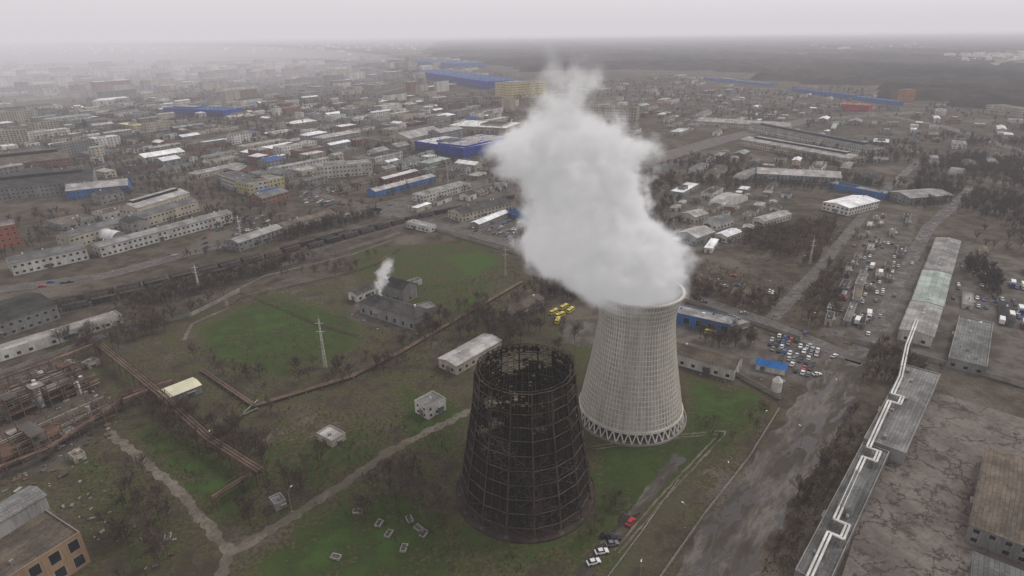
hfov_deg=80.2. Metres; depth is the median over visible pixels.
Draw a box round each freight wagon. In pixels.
[53,296,76,306]
[60,292,85,299]
[61,299,89,310]
[83,290,108,300]
[89,287,114,293]
[91,293,115,304]
[115,284,139,293]
[116,281,141,287]
[119,288,142,297]
[142,276,164,285]
[144,277,167,286]
[168,270,190,277]
[170,271,192,280]
[193,264,214,272]
[196,265,216,274]
[211,266,232,274]
[217,258,237,267]
[219,260,239,268]
[240,253,259,261]
[242,255,261,263]
[264,249,282,257]
[279,243,296,251]
[283,244,301,252]
[298,238,314,246]
[307,240,324,248]
[315,234,331,240]
[320,235,335,242]
[325,235,341,243]
[332,229,347,235]
[337,230,352,237]
[343,230,358,238]
[353,226,367,230]
[359,226,374,233]
[375,222,389,229]
[390,218,404,225]
[405,214,418,220]
[419,211,432,217]
[434,208,447,214]
[448,205,461,209]
[502,194,514,198]
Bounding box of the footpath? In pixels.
[485,398,528,403]
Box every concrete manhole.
[164,532,171,541]
[329,553,341,560]
[352,508,362,513]
[374,518,383,527]
[384,529,393,538]
[399,543,407,552]
[405,514,413,523]
[413,523,423,532]
[419,529,427,538]
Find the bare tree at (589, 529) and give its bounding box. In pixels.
[579,519,594,539]
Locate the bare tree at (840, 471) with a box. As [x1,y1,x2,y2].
[832,461,848,478]
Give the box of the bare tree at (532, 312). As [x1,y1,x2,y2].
[528,305,539,320]
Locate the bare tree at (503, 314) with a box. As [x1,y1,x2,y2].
[499,307,512,324]
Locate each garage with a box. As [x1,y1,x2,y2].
[348,284,375,301]
[676,304,736,334]
[824,311,835,326]
[840,279,850,291]
[842,302,856,326]
[843,265,852,276]
[850,259,858,267]
[852,286,862,305]
[853,252,861,262]
[854,274,866,287]
[857,312,868,328]
[858,232,864,238]
[859,269,867,275]
[865,230,870,237]
[866,221,873,228]
[866,243,874,254]
[867,282,875,290]
[872,215,880,220]
[874,268,883,279]
[875,238,881,246]
[878,220,884,227]
[884,260,894,270]
[886,274,894,282]
[889,228,895,236]
[895,245,906,257]
[902,212,911,220]
[904,218,911,226]
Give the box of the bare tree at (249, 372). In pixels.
[243,363,259,383]
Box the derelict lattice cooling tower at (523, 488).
[455,343,595,543]
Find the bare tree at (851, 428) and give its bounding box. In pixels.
[842,424,857,442]
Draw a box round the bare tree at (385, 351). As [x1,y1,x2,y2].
[381,349,394,365]
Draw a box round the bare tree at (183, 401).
[173,394,190,413]
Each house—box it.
[358,294,432,330]
[414,390,445,419]
[680,208,708,223]
[702,214,734,229]
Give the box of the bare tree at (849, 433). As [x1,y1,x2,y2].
[845,431,854,443]
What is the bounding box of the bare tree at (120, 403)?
[111,395,122,412]
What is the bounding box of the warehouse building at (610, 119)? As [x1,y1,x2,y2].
[606,117,614,121]
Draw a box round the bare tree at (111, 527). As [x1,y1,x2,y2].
[102,520,118,539]
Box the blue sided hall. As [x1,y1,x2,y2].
[65,178,130,199]
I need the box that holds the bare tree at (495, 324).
[490,320,499,333]
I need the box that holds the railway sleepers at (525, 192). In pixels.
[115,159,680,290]
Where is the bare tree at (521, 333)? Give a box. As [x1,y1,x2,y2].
[513,325,523,342]
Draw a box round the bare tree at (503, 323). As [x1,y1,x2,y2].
[498,317,511,335]
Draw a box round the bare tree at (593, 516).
[587,503,606,528]
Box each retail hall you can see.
[387,126,438,143]
[415,136,493,157]
[438,134,506,149]
[448,120,521,135]
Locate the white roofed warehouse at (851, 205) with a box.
[822,195,879,215]
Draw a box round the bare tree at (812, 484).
[796,474,818,499]
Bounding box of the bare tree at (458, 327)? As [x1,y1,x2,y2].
[452,317,465,336]
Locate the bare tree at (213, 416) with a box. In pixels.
[206,411,218,422]
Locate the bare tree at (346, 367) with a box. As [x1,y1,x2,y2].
[343,360,356,380]
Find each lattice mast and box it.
[193,263,200,291]
[316,320,326,367]
[808,238,815,263]
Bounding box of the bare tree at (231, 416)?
[222,413,240,430]
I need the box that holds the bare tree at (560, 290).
[555,281,567,300]
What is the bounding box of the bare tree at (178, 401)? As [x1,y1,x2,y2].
[171,393,186,407]
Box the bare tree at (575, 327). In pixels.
[571,323,578,339]
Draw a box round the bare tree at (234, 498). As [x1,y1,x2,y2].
[231,489,243,511]
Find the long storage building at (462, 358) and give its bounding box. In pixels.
[437,333,501,374]
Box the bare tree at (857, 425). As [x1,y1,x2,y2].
[854,422,866,433]
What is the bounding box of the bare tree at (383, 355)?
[380,351,391,367]
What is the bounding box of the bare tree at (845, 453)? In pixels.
[837,446,857,466]
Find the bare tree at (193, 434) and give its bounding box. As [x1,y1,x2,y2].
[186,423,199,445]
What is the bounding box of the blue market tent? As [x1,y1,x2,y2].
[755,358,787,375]
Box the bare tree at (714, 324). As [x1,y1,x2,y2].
[709,321,718,332]
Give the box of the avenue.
[0,151,624,291]
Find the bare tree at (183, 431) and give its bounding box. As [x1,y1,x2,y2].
[163,420,192,446]
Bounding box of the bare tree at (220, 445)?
[207,438,224,462]
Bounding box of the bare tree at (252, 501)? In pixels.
[244,496,257,510]
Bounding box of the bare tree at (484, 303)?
[477,296,487,306]
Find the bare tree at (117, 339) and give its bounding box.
[109,333,122,348]
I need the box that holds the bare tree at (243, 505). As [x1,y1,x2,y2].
[234,498,254,518]
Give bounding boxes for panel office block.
[570,104,639,121]
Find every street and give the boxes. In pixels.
[0,86,405,203]
[47,102,514,179]
[301,190,853,358]
[765,160,923,319]
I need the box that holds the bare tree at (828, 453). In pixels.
[819,443,835,468]
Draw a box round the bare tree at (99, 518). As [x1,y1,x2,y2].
[89,506,116,529]
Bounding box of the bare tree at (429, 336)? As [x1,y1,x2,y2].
[420,333,439,348]
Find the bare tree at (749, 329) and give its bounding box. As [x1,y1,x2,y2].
[743,325,757,345]
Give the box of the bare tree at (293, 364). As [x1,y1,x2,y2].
[288,356,299,368]
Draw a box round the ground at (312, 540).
[0,30,1023,575]
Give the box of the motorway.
[641,89,1023,151]
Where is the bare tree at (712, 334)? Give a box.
[708,325,722,346]
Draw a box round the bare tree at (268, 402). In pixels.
[260,395,273,414]
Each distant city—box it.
[0,56,518,112]
[2,36,1023,64]
[577,74,1022,123]
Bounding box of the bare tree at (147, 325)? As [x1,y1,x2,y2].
[139,319,155,335]
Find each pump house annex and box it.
[380,276,416,301]
[416,301,435,313]
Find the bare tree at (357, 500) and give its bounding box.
[347,492,368,518]
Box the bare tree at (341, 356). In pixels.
[335,353,348,367]
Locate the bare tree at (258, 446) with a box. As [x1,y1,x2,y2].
[251,442,269,461]
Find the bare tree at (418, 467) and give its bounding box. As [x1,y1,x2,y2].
[413,461,422,478]
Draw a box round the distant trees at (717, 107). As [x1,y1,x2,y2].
[0,59,1023,129]
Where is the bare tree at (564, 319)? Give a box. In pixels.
[554,316,566,338]
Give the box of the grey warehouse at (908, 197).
[888,188,952,205]
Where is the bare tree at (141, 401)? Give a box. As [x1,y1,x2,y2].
[134,394,156,411]
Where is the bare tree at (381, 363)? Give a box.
[378,359,389,371]
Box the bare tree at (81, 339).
[79,334,90,349]
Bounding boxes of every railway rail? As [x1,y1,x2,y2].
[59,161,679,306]
[59,163,672,307]
[59,163,683,312]
[60,162,685,311]
[61,163,677,309]
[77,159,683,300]
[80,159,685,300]
[90,163,675,302]
[141,161,670,285]
[142,159,677,284]
[634,111,913,162]
[636,111,908,160]
[638,112,904,162]
[638,112,909,163]
[643,112,913,163]
[647,113,906,163]
[648,112,924,164]
[652,114,902,164]
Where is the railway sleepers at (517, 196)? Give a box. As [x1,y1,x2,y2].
[61,163,671,307]
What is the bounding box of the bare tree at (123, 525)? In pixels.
[112,517,133,544]
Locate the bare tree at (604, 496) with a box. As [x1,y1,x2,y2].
[601,490,609,505]
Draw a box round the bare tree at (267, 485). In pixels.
[260,475,270,494]
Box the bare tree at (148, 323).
[135,314,151,336]
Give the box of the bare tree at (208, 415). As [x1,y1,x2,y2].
[202,408,215,424]
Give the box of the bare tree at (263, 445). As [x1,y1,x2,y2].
[252,441,264,462]
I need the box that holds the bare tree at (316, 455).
[304,442,327,466]
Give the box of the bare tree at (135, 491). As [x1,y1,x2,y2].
[127,483,146,507]
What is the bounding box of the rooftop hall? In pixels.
[0,485,51,537]
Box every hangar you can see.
[0,293,60,338]
[225,224,283,251]
[276,209,335,232]
[708,192,747,208]
[732,168,756,182]
[756,167,841,184]
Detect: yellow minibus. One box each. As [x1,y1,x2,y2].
[549,308,557,314]
[555,311,564,316]
[555,316,560,323]
[560,303,567,309]
[566,306,574,312]
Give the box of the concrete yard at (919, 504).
[842,392,1023,575]
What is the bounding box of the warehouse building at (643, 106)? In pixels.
[634,103,649,109]
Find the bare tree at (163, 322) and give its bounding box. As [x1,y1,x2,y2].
[155,314,171,330]
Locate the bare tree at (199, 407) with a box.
[183,400,202,417]
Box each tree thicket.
[0,100,523,256]
[111,248,316,313]
[179,198,382,256]
[522,266,596,302]
[659,124,1023,191]
[686,214,838,310]
[803,227,858,322]
[862,331,945,381]
[906,149,1023,251]
[963,222,1007,296]
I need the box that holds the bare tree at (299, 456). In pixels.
[296,450,311,464]
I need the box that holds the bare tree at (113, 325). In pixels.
[110,319,118,333]
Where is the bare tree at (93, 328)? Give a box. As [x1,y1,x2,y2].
[79,319,97,335]
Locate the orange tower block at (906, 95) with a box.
[897,89,915,101]
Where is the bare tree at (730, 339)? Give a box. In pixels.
[723,333,735,344]
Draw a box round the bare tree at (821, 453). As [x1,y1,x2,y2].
[816,448,829,465]
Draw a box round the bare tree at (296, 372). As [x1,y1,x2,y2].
[291,367,304,381]
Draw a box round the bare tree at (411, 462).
[400,451,417,479]
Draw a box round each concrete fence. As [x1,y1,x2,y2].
[0,289,239,375]
[243,232,399,274]
[392,215,527,257]
[512,237,800,339]
[660,407,779,575]
[736,372,780,399]
[853,338,1023,387]
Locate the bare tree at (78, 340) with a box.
[71,334,84,350]
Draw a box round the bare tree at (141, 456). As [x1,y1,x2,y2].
[132,450,148,473]
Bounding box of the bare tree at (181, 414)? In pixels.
[175,409,192,420]
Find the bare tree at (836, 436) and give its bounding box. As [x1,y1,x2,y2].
[830,431,840,446]
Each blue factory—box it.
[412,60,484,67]
[412,69,521,89]
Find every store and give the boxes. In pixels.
[98,228,125,240]
[117,122,141,129]
[412,181,470,202]
[448,197,511,221]
[676,225,715,244]
[715,228,741,242]
[752,210,791,225]
[828,181,888,199]
[841,102,872,111]
[946,316,992,375]
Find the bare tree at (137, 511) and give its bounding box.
[131,495,157,531]
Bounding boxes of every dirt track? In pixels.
[591,430,725,553]
[592,433,720,550]
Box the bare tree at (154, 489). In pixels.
[142,479,163,500]
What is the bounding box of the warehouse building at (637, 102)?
[632,101,644,105]
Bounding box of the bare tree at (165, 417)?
[154,409,174,430]
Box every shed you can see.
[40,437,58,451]
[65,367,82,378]
[68,447,86,463]
[81,357,100,369]
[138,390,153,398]
[158,377,201,400]
[269,492,286,511]
[316,425,345,447]
[500,294,543,321]
[670,204,680,211]
[670,237,681,244]
[671,192,677,199]
[678,200,686,206]
[691,196,701,203]
[704,238,718,253]
[706,203,720,212]
[723,205,735,212]
[731,204,739,210]
[741,212,751,219]
[742,223,754,231]
[746,205,759,216]
[753,201,765,210]
[755,194,767,199]
[763,190,772,197]
[765,185,773,190]
[769,199,777,204]
[769,203,781,210]
[781,191,792,198]
[947,167,965,178]
[961,291,974,309]
[978,245,987,255]
[998,300,1015,326]
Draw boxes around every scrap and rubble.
[0,351,126,492]
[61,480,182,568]
[345,303,417,335]
[700,238,859,343]
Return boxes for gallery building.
[794,442,889,575]
[863,364,940,463]
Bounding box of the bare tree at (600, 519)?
[597,516,606,528]
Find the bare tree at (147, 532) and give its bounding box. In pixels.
[134,520,164,542]
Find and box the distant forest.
[420,32,1023,107]
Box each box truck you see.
[854,315,861,324]
[867,309,871,319]
[869,262,874,268]
[998,315,1005,325]
[1010,279,1016,287]
[1017,304,1023,314]
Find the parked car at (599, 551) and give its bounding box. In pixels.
[594,547,608,555]
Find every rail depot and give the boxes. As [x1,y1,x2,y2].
[696,117,792,128]
[740,136,865,165]
[747,123,885,155]
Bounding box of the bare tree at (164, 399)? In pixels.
[155,394,171,409]
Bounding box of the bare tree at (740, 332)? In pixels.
[731,327,742,346]
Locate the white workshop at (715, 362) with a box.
[676,339,742,380]
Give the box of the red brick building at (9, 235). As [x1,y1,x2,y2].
[0,219,21,248]
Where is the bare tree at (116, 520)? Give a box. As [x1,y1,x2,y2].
[105,515,124,541]
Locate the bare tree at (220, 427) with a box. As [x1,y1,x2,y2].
[206,422,228,442]
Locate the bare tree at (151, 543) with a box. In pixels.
[134,530,159,563]
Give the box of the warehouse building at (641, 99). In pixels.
[635,98,646,100]
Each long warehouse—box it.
[897,301,943,346]
[911,269,951,306]
[923,237,960,274]
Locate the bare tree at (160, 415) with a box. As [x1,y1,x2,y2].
[155,407,172,430]
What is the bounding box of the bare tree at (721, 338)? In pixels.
[714,331,729,346]
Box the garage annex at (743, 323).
[716,313,749,336]
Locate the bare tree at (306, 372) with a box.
[302,363,316,379]
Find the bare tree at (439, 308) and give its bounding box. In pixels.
[434,303,445,319]
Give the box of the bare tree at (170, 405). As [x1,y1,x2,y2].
[157,399,181,417]
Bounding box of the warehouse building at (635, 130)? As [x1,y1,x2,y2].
[628,127,641,133]
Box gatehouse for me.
[407,277,421,285]
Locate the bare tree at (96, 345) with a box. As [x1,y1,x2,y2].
[89,335,104,356]
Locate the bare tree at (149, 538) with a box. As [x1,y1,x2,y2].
[141,531,160,544]
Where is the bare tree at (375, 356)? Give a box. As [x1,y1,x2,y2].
[369,350,379,367]
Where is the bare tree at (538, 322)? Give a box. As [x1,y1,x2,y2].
[528,313,541,327]
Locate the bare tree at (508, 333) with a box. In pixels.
[495,327,513,344]
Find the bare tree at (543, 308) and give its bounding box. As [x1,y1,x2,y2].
[538,300,553,319]
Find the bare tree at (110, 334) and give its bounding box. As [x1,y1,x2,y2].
[99,329,118,347]
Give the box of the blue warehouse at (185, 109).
[163,105,242,116]
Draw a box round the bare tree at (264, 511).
[257,502,274,524]
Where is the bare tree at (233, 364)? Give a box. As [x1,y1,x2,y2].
[224,357,237,377]
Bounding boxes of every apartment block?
[0,109,37,123]
[0,128,29,144]
[26,120,59,130]
[50,138,95,156]
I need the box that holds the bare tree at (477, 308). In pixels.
[472,304,484,316]
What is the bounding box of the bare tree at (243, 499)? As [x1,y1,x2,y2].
[239,494,252,508]
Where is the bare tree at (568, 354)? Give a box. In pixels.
[562,350,573,359]
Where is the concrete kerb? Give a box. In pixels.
[608,479,678,575]
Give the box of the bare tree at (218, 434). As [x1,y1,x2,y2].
[202,425,224,448]
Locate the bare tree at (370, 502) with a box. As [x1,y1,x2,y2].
[355,490,376,512]
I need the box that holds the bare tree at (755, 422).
[750,417,763,432]
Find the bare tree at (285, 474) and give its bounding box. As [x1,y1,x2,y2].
[277,464,295,485]
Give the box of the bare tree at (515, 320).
[500,315,518,334]
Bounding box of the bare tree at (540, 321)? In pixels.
[533,318,546,328]
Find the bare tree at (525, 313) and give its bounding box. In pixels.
[515,307,532,325]
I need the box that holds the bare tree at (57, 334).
[50,325,63,343]
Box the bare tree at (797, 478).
[788,473,807,496]
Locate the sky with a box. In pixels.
[0,0,1023,41]
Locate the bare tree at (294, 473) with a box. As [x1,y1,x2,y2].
[290,462,309,482]
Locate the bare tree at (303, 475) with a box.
[296,471,307,494]
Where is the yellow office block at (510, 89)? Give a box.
[495,80,546,98]
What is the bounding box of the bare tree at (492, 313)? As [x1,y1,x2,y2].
[485,308,496,322]
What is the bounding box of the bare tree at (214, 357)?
[203,352,219,366]
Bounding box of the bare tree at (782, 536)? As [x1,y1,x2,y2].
[775,532,787,544]
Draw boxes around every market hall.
[334,170,399,191]
[366,173,435,196]
[507,203,546,220]
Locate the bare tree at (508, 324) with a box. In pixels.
[506,320,517,339]
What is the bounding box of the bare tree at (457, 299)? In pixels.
[452,297,463,311]
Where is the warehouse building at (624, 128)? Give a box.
[618,126,630,131]
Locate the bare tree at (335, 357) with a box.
[330,355,341,372]
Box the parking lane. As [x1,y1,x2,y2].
[575,453,685,575]
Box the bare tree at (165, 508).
[157,499,172,522]
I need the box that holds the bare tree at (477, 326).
[472,324,481,336]
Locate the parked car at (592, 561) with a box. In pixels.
[586,557,600,566]
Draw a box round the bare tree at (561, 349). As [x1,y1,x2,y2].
[547,343,565,362]
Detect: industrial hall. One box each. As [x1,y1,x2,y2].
[0,148,71,168]
[0,167,97,200]
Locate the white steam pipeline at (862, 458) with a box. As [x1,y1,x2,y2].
[806,319,918,575]
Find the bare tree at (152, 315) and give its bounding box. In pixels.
[146,311,162,327]
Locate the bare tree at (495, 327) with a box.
[489,321,502,335]
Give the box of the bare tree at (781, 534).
[776,528,789,544]
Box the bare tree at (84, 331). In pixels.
[79,324,95,343]
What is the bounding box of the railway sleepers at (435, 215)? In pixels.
[59,160,690,309]
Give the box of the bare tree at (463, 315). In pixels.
[460,313,469,329]
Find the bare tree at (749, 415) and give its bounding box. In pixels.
[746,411,753,422]
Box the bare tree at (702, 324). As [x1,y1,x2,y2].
[697,318,708,338]
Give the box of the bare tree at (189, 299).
[182,297,194,311]
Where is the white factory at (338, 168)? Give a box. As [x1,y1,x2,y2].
[314,159,372,177]
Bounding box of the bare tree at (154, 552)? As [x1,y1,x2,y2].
[139,534,168,567]
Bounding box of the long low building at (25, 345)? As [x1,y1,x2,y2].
[0,310,123,361]
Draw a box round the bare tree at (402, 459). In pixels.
[392,452,406,474]
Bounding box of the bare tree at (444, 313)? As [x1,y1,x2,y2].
[440,308,450,323]
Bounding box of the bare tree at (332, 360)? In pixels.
[327,353,339,373]
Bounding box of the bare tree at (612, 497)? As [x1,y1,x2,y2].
[607,491,617,503]
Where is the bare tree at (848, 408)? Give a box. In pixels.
[847,405,856,417]
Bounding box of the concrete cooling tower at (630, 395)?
[575,272,686,446]
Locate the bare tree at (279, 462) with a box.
[268,457,288,480]
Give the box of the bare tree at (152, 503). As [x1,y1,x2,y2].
[144,487,165,519]
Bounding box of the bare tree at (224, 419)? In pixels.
[221,414,229,426]
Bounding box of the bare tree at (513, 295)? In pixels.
[510,289,521,301]
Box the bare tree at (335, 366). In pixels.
[329,362,339,375]
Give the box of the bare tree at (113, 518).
[106,509,126,527]
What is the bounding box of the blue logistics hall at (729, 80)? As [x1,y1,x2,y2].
[704,77,774,85]
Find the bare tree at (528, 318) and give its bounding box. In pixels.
[520,315,534,331]
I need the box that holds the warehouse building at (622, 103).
[617,102,627,105]
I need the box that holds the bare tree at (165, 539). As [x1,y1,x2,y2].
[146,523,187,558]
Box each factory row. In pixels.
[5,241,88,275]
[55,197,199,245]
[90,209,232,257]
[117,188,189,215]
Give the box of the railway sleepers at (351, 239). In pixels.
[61,163,682,312]
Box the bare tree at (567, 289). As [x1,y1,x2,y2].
[563,286,572,300]
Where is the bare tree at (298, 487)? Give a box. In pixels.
[287,473,304,501]
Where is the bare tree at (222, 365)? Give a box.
[212,359,230,373]
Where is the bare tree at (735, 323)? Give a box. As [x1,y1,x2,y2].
[726,319,739,333]
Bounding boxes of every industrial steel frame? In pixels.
[0,356,81,399]
[0,367,77,422]
[0,391,118,473]
[0,415,39,444]
[58,370,99,399]
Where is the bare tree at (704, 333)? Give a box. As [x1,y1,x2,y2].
[702,330,709,343]
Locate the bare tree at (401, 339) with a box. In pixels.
[395,332,405,348]
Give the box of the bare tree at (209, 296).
[202,290,211,300]
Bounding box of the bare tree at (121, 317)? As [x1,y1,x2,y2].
[116,314,128,327]
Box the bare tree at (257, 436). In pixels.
[250,421,268,444]
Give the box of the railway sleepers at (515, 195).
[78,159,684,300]
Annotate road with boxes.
[676,354,871,575]
[841,187,974,364]
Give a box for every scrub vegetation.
[52,384,449,557]
[199,265,544,401]
[446,413,719,574]
[696,224,847,338]
[761,416,861,574]
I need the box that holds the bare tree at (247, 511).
[240,500,255,525]
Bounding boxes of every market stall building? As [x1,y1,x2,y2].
[408,202,418,208]
[412,202,431,212]
[433,194,451,205]
[459,190,476,200]
[470,210,508,228]
[475,186,494,195]
[493,182,506,189]
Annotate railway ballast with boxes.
[59,159,693,314]
[632,111,922,164]
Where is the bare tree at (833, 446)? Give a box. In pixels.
[821,439,842,457]
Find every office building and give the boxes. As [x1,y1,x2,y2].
[218,171,267,195]
[235,174,284,194]
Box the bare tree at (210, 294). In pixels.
[204,289,214,301]
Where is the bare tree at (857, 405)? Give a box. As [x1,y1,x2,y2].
[849,403,860,414]
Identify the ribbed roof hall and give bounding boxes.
[965,447,1023,563]
[965,551,1023,575]
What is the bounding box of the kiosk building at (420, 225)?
[406,219,435,232]
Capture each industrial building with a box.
[0,106,25,111]
[0,120,14,127]
[0,143,17,149]
[0,163,24,174]
[3,148,43,152]
[5,126,27,130]
[18,166,46,172]
[19,108,56,114]
[21,141,39,146]
[24,103,52,108]
[24,145,40,148]
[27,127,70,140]
[30,115,55,121]
[38,112,71,116]
[42,113,90,120]
[46,213,95,230]
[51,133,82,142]
[53,165,83,169]
[57,119,80,127]
[58,112,94,115]
[59,130,98,135]
[62,124,74,127]
[70,126,86,132]
[72,105,81,113]
[78,110,91,112]
[78,148,116,157]
[81,117,107,125]
[84,106,99,110]
[85,133,99,137]
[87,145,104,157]
[89,121,113,129]
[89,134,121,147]
[90,156,103,163]
[90,187,124,204]
[91,205,119,219]
[92,99,114,105]
[92,109,109,113]
[94,112,113,117]
[95,168,116,178]
[96,97,129,101]
[101,129,131,135]
[111,120,127,126]
[113,109,139,116]
[115,142,151,152]
[115,162,157,174]
[117,102,132,107]
[118,215,149,234]
[120,134,142,141]
[123,168,159,180]
[124,139,137,143]
[126,111,155,117]
[130,146,144,152]
[134,100,145,103]
[135,102,159,107]
[135,147,185,162]
[136,106,152,110]
[136,116,158,123]
[137,128,169,135]
[141,120,172,130]
[146,142,180,150]
[151,105,173,111]
[152,139,170,145]
[153,155,181,167]
[155,96,169,101]
[155,112,175,119]
[156,107,163,112]
[156,132,176,139]
[157,160,202,174]
[164,117,186,121]
[169,123,204,130]
[171,120,207,125]
[173,99,190,105]
[175,132,200,139]
[177,128,190,132]
[183,155,197,162]
[187,139,227,150]
[188,96,200,102]
[188,102,207,105]
[188,162,244,178]
[189,125,238,133]
[190,126,202,130]
[191,100,209,103]
[195,112,206,117]
[198,150,239,159]
[199,155,238,165]
[201,138,226,141]
[202,124,221,128]
[206,147,220,153]
[210,100,220,103]
[223,113,249,119]
[224,102,236,106]
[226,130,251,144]
[227,164,256,173]
[229,111,249,114]
[236,97,262,105]
[236,104,258,109]
[236,138,286,150]
[237,158,248,163]
[240,142,291,157]
[241,114,254,119]
[244,130,259,136]
[248,147,271,155]
[248,153,268,165]
[248,170,269,175]
[248,187,289,205]
[252,110,265,116]
[252,135,267,140]
[255,186,279,193]
[257,155,282,168]
[258,113,270,117]
[260,116,273,121]
[260,129,292,135]
[261,100,277,106]
[265,101,284,109]
[266,130,287,137]
[266,156,328,169]
[267,167,296,179]
[269,153,288,158]
[270,105,300,112]
[271,107,281,115]
[273,120,286,129]
[273,140,316,154]
[277,102,292,106]
[278,94,291,99]
[280,97,298,102]
[282,107,299,113]
[282,158,296,164]
[286,118,317,125]
[287,137,299,141]
[290,145,325,156]
[291,103,317,106]
[291,165,315,175]
[292,117,310,120]
[294,112,303,117]
[298,150,325,160]
[299,95,318,102]
[299,131,327,140]
[299,174,327,187]
[300,128,316,133]
[305,112,322,119]
[310,105,328,112]
[312,130,360,145]
[314,117,328,121]
[316,122,342,128]
[323,111,339,115]
[323,139,350,148]
[324,113,345,117]
[324,146,357,153]
[327,152,343,160]
[328,115,336,121]
[329,98,338,102]
[331,102,344,107]
[332,123,358,128]
[336,114,368,118]
[336,118,349,123]
[338,105,358,110]
[339,106,358,116]
[346,126,374,131]
[350,115,368,119]
[350,137,365,146]
[350,155,360,159]
[353,101,374,108]
[358,97,368,101]
[360,119,372,126]
[360,149,402,164]
[366,146,388,153]
[368,109,390,118]
[370,106,380,111]
[371,117,390,127]
[375,103,401,109]
[376,164,395,172]
[378,169,417,185]
[379,99,400,104]
[379,123,395,128]
[380,126,404,134]
[381,158,398,165]
[385,141,410,151]
[390,155,421,169]
[391,110,409,117]
[391,121,406,127]
[399,113,418,120]
[402,101,417,107]
[406,104,421,110]
[406,110,424,115]
[406,120,424,126]
[407,122,445,130]
[410,97,423,101]
[415,112,442,119]
[417,150,434,156]
[418,156,449,167]
[419,100,437,105]
[419,109,430,114]
[420,166,437,174]
[421,153,436,160]
[422,104,437,108]
[427,115,450,123]
[428,125,462,137]
[430,96,446,102]
[435,107,457,112]
[436,113,455,119]
[438,102,448,108]
[439,97,450,102]
[443,169,464,178]
[448,164,470,174]
[449,107,477,117]
[453,100,467,108]
[455,159,482,171]
[459,102,465,108]
[465,116,480,119]
[466,171,489,178]
[469,110,483,119]
[482,108,492,114]
[484,116,508,121]
[488,113,501,118]
[489,148,505,155]
[491,154,511,162]
[504,131,520,140]
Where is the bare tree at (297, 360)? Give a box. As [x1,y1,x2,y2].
[291,355,301,369]
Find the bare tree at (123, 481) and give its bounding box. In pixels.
[95,472,128,503]
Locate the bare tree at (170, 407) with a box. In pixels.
[157,399,176,421]
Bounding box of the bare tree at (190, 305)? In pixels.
[182,298,196,310]
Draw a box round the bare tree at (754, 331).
[746,324,760,340]
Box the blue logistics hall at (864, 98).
[792,88,903,105]
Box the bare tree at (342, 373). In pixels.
[336,368,346,381]
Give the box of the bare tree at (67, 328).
[58,324,71,343]
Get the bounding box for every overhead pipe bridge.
[0,340,99,385]
[0,385,155,471]
[92,339,266,486]
[119,377,173,406]
[209,466,263,510]
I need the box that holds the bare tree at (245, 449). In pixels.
[237,441,254,460]
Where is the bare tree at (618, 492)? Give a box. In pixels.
[607,485,623,503]
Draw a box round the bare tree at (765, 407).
[758,402,772,414]
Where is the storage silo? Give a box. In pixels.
[771,376,785,392]
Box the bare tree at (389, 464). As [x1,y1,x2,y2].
[379,455,397,473]
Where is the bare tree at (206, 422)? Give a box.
[191,415,211,430]
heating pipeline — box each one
[199,281,523,408]
[223,248,400,309]
[239,292,360,336]
[241,399,259,417]
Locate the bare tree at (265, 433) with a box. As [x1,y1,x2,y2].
[256,425,271,442]
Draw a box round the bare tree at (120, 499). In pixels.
[115,493,125,508]
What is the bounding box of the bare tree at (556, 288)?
[553,283,561,297]
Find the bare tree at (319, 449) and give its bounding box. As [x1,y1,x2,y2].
[311,442,323,460]
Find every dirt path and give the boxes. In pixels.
[104,430,235,553]
[182,240,391,339]
[214,408,470,575]
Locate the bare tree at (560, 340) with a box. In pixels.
[555,335,565,346]
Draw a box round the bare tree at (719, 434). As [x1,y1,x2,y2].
[712,431,724,438]
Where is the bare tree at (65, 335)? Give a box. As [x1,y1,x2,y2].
[58,328,72,345]
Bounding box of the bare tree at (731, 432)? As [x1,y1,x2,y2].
[728,428,736,436]
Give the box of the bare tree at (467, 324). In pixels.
[465,320,471,335]
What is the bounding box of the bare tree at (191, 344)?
[185,341,198,359]

